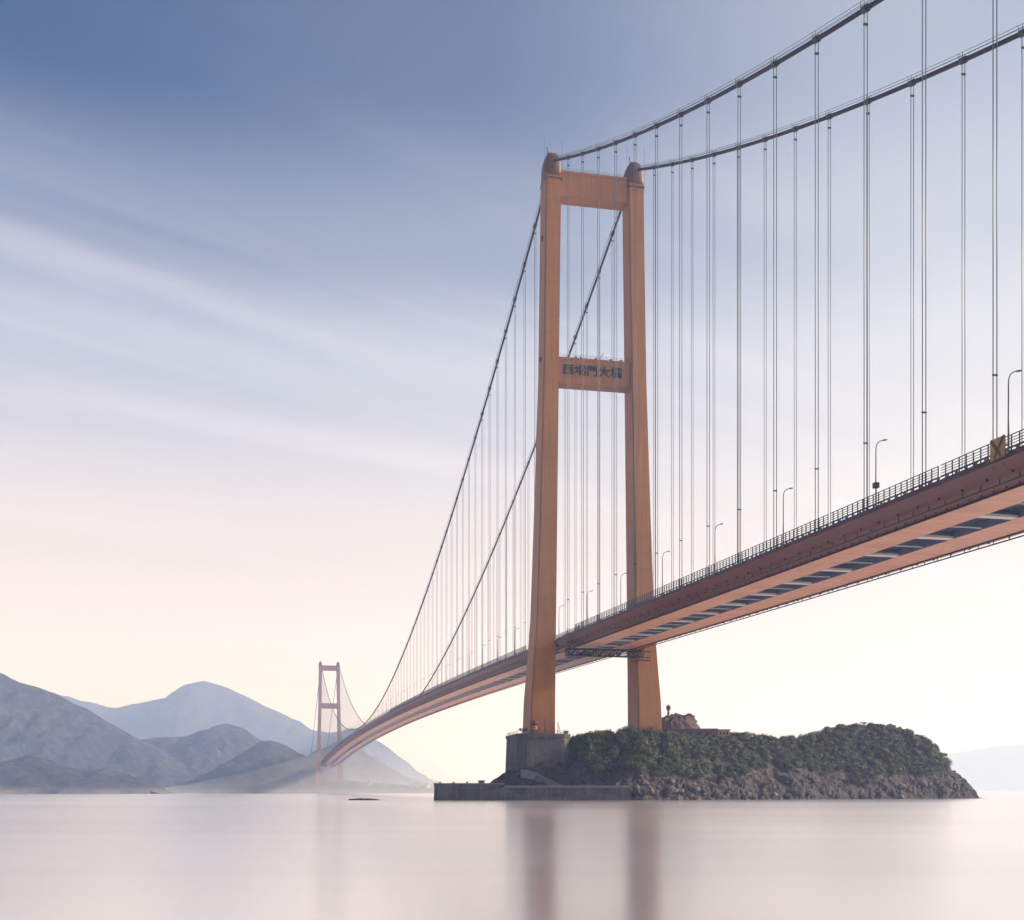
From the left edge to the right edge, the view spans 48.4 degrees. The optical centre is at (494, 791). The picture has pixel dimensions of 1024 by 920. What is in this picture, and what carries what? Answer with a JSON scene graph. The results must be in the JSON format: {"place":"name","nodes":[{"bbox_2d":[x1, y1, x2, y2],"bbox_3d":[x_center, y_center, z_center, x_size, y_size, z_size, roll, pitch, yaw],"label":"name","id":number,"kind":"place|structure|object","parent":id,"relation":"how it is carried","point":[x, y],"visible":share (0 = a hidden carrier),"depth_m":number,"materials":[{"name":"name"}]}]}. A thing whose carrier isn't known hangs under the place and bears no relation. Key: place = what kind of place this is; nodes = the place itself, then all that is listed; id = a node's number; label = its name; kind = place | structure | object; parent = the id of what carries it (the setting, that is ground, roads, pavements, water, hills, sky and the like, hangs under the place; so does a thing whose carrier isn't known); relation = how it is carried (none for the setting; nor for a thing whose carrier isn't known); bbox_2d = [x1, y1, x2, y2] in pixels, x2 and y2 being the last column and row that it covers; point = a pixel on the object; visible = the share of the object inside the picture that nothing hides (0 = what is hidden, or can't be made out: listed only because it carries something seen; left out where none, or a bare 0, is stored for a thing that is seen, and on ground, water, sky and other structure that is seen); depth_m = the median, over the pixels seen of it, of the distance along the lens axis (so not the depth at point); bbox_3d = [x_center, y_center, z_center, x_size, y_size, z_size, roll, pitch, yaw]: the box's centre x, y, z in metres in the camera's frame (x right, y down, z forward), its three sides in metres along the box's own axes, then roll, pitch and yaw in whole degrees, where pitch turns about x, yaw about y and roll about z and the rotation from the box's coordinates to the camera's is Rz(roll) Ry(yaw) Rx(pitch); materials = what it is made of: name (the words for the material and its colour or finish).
{"place":"outdoors","nodes":[
{"label":"outdoors","id":0,"kind":"place"},
{"bbox_2d":[0,754,177,793],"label":"headland","id":1,"kind":"structure","parent":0,"point":[32,774],"depth_m":1435.98,"materials":[{"name":"blue stone"}]},
{"bbox_2d":[0,673,194,789],"bbox_3d":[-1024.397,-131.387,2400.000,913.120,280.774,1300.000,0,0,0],"label":"hill","id":2,"kind":"structure","parent":0,"point":[46,724],"depth_m":2232.61,"materials":[{"name":"blue stone"}]},
{"bbox_2d":[141,724,261,777],"bbox_3d":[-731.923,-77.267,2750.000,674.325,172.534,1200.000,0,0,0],"label":"hill","id":3,"kind":"structure","parent":0,"point":[198,753],"depth_m":2578.50,"materials":[{"name":"blue stone"}]},
{"bbox_2d":[60,681,438,785],"bbox_3d":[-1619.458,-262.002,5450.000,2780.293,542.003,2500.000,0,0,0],"label":"mountain","id":4,"kind":"structure","parent":0,"point":[186,709],"depth_m":5257.38,"materials":[{"name":"blue stone"}]},
{"bbox_2d":[167,740,352,792],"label":"hill","id":5,"kind":"structure","parent":0,"point":[269,766],"depth_m":2022.13,"materials":[{"name":"blue stone"}]},
{"bbox_2d":[307,742,433,787],"bbox_3d":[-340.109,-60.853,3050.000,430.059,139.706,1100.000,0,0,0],"label":"hill","id":6,"kind":"structure","parent":0,"point":[360,765],"depth_m":2850.37,"materials":[{"name":"grey"}]},
{"bbox_2d":[308,780,433,792],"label":"shore","id":7,"kind":"structure","parent":0,"point":[346,787],"depth_m":2007.66,"materials":[{"name":"grey"}]},
{"bbox_2d":[414,782,419,787],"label":"shore house","id":8,"kind":"structure","parent":7,"relation":"on","point":[416,784],"depth_m":2032.84,"materials":[{"name":"grey concrete"}]},
{"bbox_2d":[0,792,1023,919],"bbox_3d":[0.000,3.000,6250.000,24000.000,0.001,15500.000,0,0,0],"label":"water","id":9,"kind":"structure","parent":0,"point":[283,856],"depth_m":50.98,"materials":[{"name":"grey liquid"}]},
{"bbox_2d":[348,798,379,799],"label":"rock islet","id":10,"kind":"object","parent":9,"relation":"in","point":[363,799],"visible":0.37,"depth_m":390.40,"materials":[{"name":"stone"}]},
{"bbox_2d":[433,782,630,799],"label":"quay wall","id":11,"kind":"structure","parent":9,"relation":"in","point":[468,791],"depth_m":386.20,"materials":[{"name":"concrete"}]},
{"bbox_2d":[310,0,1023,784],"bbox_3d":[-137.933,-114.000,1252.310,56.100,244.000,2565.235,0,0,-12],"label":"suspension bridge","id":12,"kind":"structure","parent":9,"relation":"in","point":[976,504],"depth_m":376.46,"materials":[{"name":"paint"}]},
{"bbox_2d":[565,646,649,660],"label":"inspection gantry","id":13,"kind":"object","parent":12,"relation":"hanging from","point":[570,652],"visible":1,"depth_m":403.07,"materials":[{"name":"metal"}]},
{"bbox_2d":[620,573,626,612],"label":"street lamp","id":14,"kind":"object","parent":12,"relation":"on","point":[620,593],"visible":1,"depth_m":332.27,"materials":[{"name":"grey metal"}]},
{"bbox_2d":[661,551,669,595],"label":"street lamp","id":15,"kind":"object","parent":12,"relation":"on","point":[662,594],"visible":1,"depth_m":297.74,"materials":[{"name":"grey metal"}]},
{"bbox_2d":[714,523,722,574],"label":"street lamp","id":16,"kind":"object","parent":12,"relation":"on","point":[714,555],"visible":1,"depth_m":263.31,"materials":[{"name":"grey metal"}]},
{"bbox_2d":[782,488,792,546],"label":"street lamp","id":17,"kind":"object","parent":12,"relation":"on","point":[783,544],"visible":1,"depth_m":228.76,"materials":[{"name":"grey metal"}]},
{"bbox_2d":[872,439,886,508],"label":"street lamp","id":18,"kind":"object","parent":12,"relation":"on","point":[875,485],"visible":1,"depth_m":194.32,"materials":[{"name":"grey metal"}]},
{"bbox_2d":[990,435,1006,469],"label":"bridge marker sign","id":19,"kind":"object","parent":12,"relation":"attached to","point":[998,447],"visible":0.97,"depth_m":161.81,"materials":[{"name":"metal"}]},
{"bbox_2d":[1006,370,1021,453],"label":"street lamp","id":20,"kind":"object","parent":12,"relation":"on","point":[1008,450],"visible":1,"depth_m":159.82,"materials":[{"name":"grey metal"}]},
{"bbox_2d":[0,0,1023,782],"label":"sky","id":21,"kind":"structure","parent":0,"point":[261,261],"materials":[{"name":"blue"}]},
{"bbox_2d":[530,720,538,732],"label":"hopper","id":22,"kind":"object","parent":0,"point":[534,723],"visible":0.92,"depth_m":403.70,"materials":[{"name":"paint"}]},
{"bbox_2d":[490,726,979,799],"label":"island","id":23,"kind":"structure","parent":0,"point":[571,770],"depth_m":429.78,"materials":[{"name":"grey stone"}]},
{"bbox_2d":[521,769,561,785],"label":"path","id":24,"kind":"structure","parent":23,"relation":"on","point":[527,774],"depth_m":396.15,"materials":[{"name":"grey concrete"}]},
{"bbox_2d":[666,787,673,793],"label":"boulder","id":25,"kind":"object","parent":23,"relation":"on","point":[669,790],"visible":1,"depth_m":397.64,"materials":[{"name":"grey stone"}]},
{"bbox_2d":[662,714,699,731],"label":"rock mound","id":26,"kind":"object","parent":23,"relation":"on","point":[679,722],"visible":0.27,"depth_m":454.73,"materials":[{"name":"stone"}]},
{"bbox_2d":[665,704,670,720],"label":"harbour beacon","id":27,"kind":"object","parent":26,"relation":"on","point":[668,707],"visible":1,"depth_m":457.51,"materials":[{"name":"brown"}]},
{"bbox_2d":[674,712,697,721],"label":"bush","id":28,"kind":"object","parent":26,"relation":"on","point":[687,714],"visible":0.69,"depth_m":459.57,"materials":[{"name":"green plant"}]},
{"bbox_2d":[666,728,730,737],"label":"flat roofed building","id":29,"kind":"structure","parent":23,"relation":"on","point":[710,731],"depth_m":446.85,"materials":[{"name":"brown paint"}]},
{"bbox_2d":[521,722,970,792],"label":"shrub cover","id":30,"kind":"object","parent":23,"relation":"on","point":[608,742],"visible":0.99,"depth_m":437.81,"materials":[{"name":"green plant"}]},
{"bbox_2d":[750,731,821,738],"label":"hillside railing","id":31,"kind":"object","parent":23,"relation":"on","point":[784,733],"visible":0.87,"depth_m":460.82,"materials":[{"name":"white metal"}]},
{"bbox_2d":[943,744,1023,791],"bbox_3d":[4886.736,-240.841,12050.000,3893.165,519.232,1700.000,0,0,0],"label":"hill","id":32,"kind":"structure","parent":0,"point":[994,769],"depth_m":11691.05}
]}

